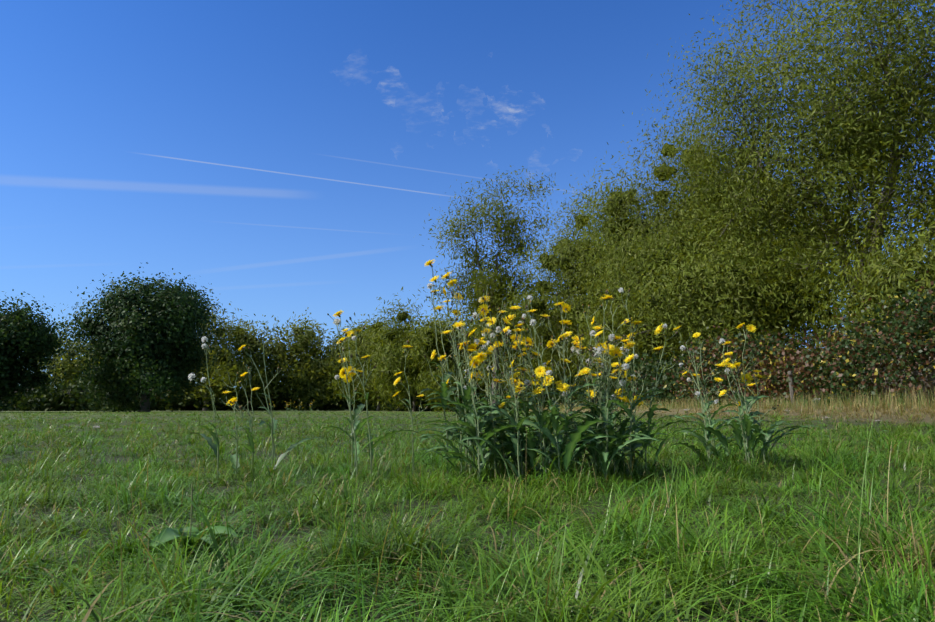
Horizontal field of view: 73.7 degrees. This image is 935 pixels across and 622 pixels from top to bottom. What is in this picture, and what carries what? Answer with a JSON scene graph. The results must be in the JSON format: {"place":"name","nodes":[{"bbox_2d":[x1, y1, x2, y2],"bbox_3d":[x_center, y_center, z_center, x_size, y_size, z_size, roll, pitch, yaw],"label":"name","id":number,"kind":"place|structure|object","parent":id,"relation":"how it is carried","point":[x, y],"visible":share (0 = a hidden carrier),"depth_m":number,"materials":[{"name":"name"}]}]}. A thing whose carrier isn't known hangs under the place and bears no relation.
{"place":"outdoors","nodes":[
{"label":"outdoors","id":0,"kind":"place"},
{"bbox_2d":[0,398,934,621],"bbox_3d":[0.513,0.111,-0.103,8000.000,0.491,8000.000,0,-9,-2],"label":"ground","id":1,"kind":"structure","parent":0,"point":[927,419],"depth_m":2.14,"materials":[{"name":"green plant"}]},
{"bbox_2d":[0,289,84,411],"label":"dark tree","id":2,"kind":"object","parent":1,"relation":"on","point":[27,341],"visible":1,"depth_m":53.46,"materials":[{"name":"green plant"}]},
{"bbox_2d":[19,310,108,387],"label":"tree","id":3,"kind":"object","parent":1,"relation":"on","point":[67,364],"visible":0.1,"depth_m":97.74,"materials":[{"name":"green plant"}]},
{"bbox_2d":[81,426,99,460],"bbox_3d":[-2.487,0.879,4.130,0.136,0.239,0.093,5,-10,-28],"label":"yarrow","id":4,"kind":"object","parent":1,"relation":"on","point":[96,430],"visible":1,"depth_m":4.14,"materials":[{"name":"green plant"}]},
{"bbox_2d":[48,262,235,411],"bbox_3d":[-31.567,3.213,62.187,17.309,16.983,15.987,0,-9,-2],"label":"dark tree","id":5,"kind":"object","parent":1,"relation":"on","point":[156,348],"visible":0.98,"depth_m":59.29,"materials":[{"name":"green plant"}]},
{"bbox_2d":[151,483,237,547],"bbox_3d":[-0.608,0.467,1.415,0.156,0.144,0.170,0,-9,-2],"label":"plantain rosette","id":6,"kind":"object","parent":1,"relation":"on","point":[169,534],"visible":0.67,"depth_m":1.41,"materials":[{"name":"green plant"}]},
{"bbox_2d":[154,289,283,410],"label":"tree","id":7,"kind":"object","parent":1,"relation":"on","point":[227,363],"visible":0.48,"depth_m":88.35,"materials":[{"name":"green plant"}]},
{"bbox_2d":[0,378,484,410],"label":"scrub hedge","id":8,"kind":"object","parent":1,"relation":"on","point":[58,402],"visible":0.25,"depth_m":90.46,"materials":[{"name":"green plant"}]},
{"bbox_2d":[187,326,329,483],"bbox_3d":[-1.100,0.451,3.038,0.490,0.725,0.700,-9,-12,44],"label":"flowering plant","id":9,"kind":"object","parent":1,"relation":"on","point":[250,447],"visible":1,"depth_m":2.94,"materials":[{"name":"green plant"}]},
{"bbox_2d":[214,315,337,410],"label":"tree","id":10,"kind":"object","parent":1,"relation":"on","point":[279,351],"visible":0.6,"depth_m":93.61,"materials":[{"name":"green plant"}]},
{"bbox_2d":[272,400,311,413],"bbox_3d":[-10.125,5.661,37.135,2.752,1.017,2.458,-8,-12,42],"label":"sow thistle patch","id":11,"kind":"object","parent":1,"relation":"on","point":[295,407],"visible":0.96,"depth_m":36.67,"materials":[{"name":"green plant"}]},
{"bbox_2d":[270,307,362,410],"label":"tree","id":12,"kind":"object","parent":1,"relation":"on","point":[331,359],"visible":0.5,"depth_m":95.24,"materials":[{"name":"green plant"}]},
{"bbox_2d":[319,312,392,410],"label":"tree","id":13,"kind":"object","parent":1,"relation":"on","point":[361,325],"visible":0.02,"depth_m":98.69,"materials":[{"name":"green plant"}]},
{"bbox_2d":[321,306,426,410],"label":"willow scrub","id":14,"kind":"object","parent":1,"relation":"on","point":[361,352],"visible":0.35,"depth_m":77.76,"materials":[{"name":"green plant"}]},
{"bbox_2d":[322,310,458,478],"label":"yellow wildflowers","id":15,"kind":"object","parent":1,"relation":"on","point":[345,372],"visible":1,"depth_m":2.89,"materials":[{"name":"plant"}]},
{"bbox_2d":[354,287,453,411],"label":"willow scrub","id":16,"kind":"object","parent":1,"relation":"on","point":[385,379],"visible":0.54,"depth_m":68.51,"materials":[{"name":"green plant"}]},
{"bbox_2d":[388,298,484,411],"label":"willow scrub","id":17,"kind":"object","parent":1,"relation":"on","point":[427,342],"visible":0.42,"depth_m":65.14,"materials":[{"name":"green plant"}]},
{"bbox_2d":[420,165,560,406],"bbox_3d":[2.027,-2.647,57.421,13.749,23.878,14.641,0,-9,-2],"label":"willow tree","id":18,"kind":"object","parent":1,"relation":"on","point":[481,282],"visible":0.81,"depth_m":55.58,"materials":[{"name":"green plant"}]},
{"bbox_2d":[454,297,542,397],"bbox_3d":[4.785,4.455,63.454,14.164,16.163,16.327,0,-9,-2],"label":"willow scrub","id":19,"kind":"object","parent":1,"relation":"on","point":[491,359],"visible":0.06,"depth_m":59.87,"materials":[{"name":"green plant"}]},
{"bbox_2d":[461,269,597,407],"bbox_3d":[7.079,3.128,56.613,15.448,14.010,14.182,0,-9,-2],"label":"willow scrub","id":20,"kind":"object","parent":1,"relation":"on","point":[509,344],"visible":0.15,"depth_m":55.19,"materials":[{"name":"green plant"}]},
{"bbox_2d":[411,259,701,485],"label":"yellow wildflowers","id":21,"kind":"object","parent":1,"relation":"on","point":[604,444],"visible":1,"depth_m":2.78,"materials":[{"name":"plant"}]},
{"bbox_2d":[493,186,667,389],"bbox_3d":[10.118,-1.178,49.817,18.368,18.426,17.411,0,-9,-2],"label":"willow tree","id":22,"kind":"object","parent":1,"relation":"on","point":[549,262],"visible":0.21,"depth_m":48.10,"materials":[{"name":"green plant"}]},
{"bbox_2d":[553,268,688,399],"bbox_3d":[12.727,1.610,43.326,14.659,14.584,13.402,0,-9,-2],"label":"willow scrub","id":23,"kind":"object","parent":1,"relation":"on","point":[602,320],"visible":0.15,"depth_m":40.90,"materials":[{"name":"green plant"}]},
{"bbox_2d":[379,261,934,414],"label":"hedge","id":24,"kind":"object","parent":1,"relation":"on","point":[895,364],"visible":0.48,"depth_m":18.63,"materials":[{"name":"green plant"}]},
{"bbox_2d":[545,93,824,385],"bbox_3d":[14.080,-3.437,38.863,19.366,20.512,16.572,0,-9,-2],"label":"willow tree","id":25,"kind":"object","parent":1,"relation":"on","point":[620,232],"visible":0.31,"depth_m":37.06,"materials":[{"name":"green plant"}]},
{"bbox_2d":[557,139,860,357],"bbox_3d":[17.592,-3.030,45.792,23.140,20.347,20.147,4,-10,-26],"label":"willow tree","id":26,"kind":"object","parent":1,"relation":"on","point":[607,188],"visible":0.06,"depth_m":44.52,"materials":[{"name":"green plant"}]},
{"bbox_2d":[581,207,867,406],"bbox_3d":[14.478,1.455,31.354,14.378,12.476,13.260,9,-12,-43],"label":"willow scrub","id":27,"kind":"object","parent":1,"relation":"on","point":[731,317],"visible":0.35,"depth_m":29.46,"materials":[{"name":"green plant"}]},
{"bbox_2d":[668,322,824,467],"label":"yellow wildflowers","id":28,"kind":"object","parent":1,"relation":"on","point":[747,428],"visible":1,"depth_m":3.27,"materials":[{"name":"plant"}]},
{"bbox_2d":[623,0,934,341],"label":"willow tree","id":29,"kind":"object","parent":1,"relation":"on","point":[857,127],"visible":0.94,"depth_m":25.97,"materials":[{"name":"green plant"}]},
{"bbox_2d":[788,371,793,403],"bbox_3d":[9.914,2.458,19.044,0.181,1.254,0.130,7,-11,-37],"label":"fence post","id":30,"kind":"object","parent":1,"relation":"on","point":[790,386],"visible":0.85,"depth_m":19.02,"materials":[{"name":"grey wood"}]},
{"bbox_2d":[811,398,827,450],"bbox_3d":[2.519,0.826,4.479,0.065,0.399,0.123,3,-9,-20],"label":"yarrow","id":31,"kind":"object","parent":1,"relation":"on","point":[819,422],"visible":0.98,"depth_m":4.48,"materials":[{"name":"green plant"}]},
{"bbox_2d":[764,176,934,399],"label":"willow scrub","id":32,"kind":"object","parent":1,"relation":"on","point":[897,278],"visible":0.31,"depth_m":19.90,"materials":[{"name":"green plant"}]},
{"bbox_2d":[844,0,934,268],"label":"willow tree","id":33,"kind":"object","parent":1,"relation":"on","point":[912,117],"visible":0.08,"depth_m":24.57,"materials":[{"name":"green plant"}]},
{"bbox_2d":[0,0,934,390],"label":"sky","id":34,"kind":"structure","parent":0,"point":[284,157],"materials":[{"name":"blue"}]}
]}

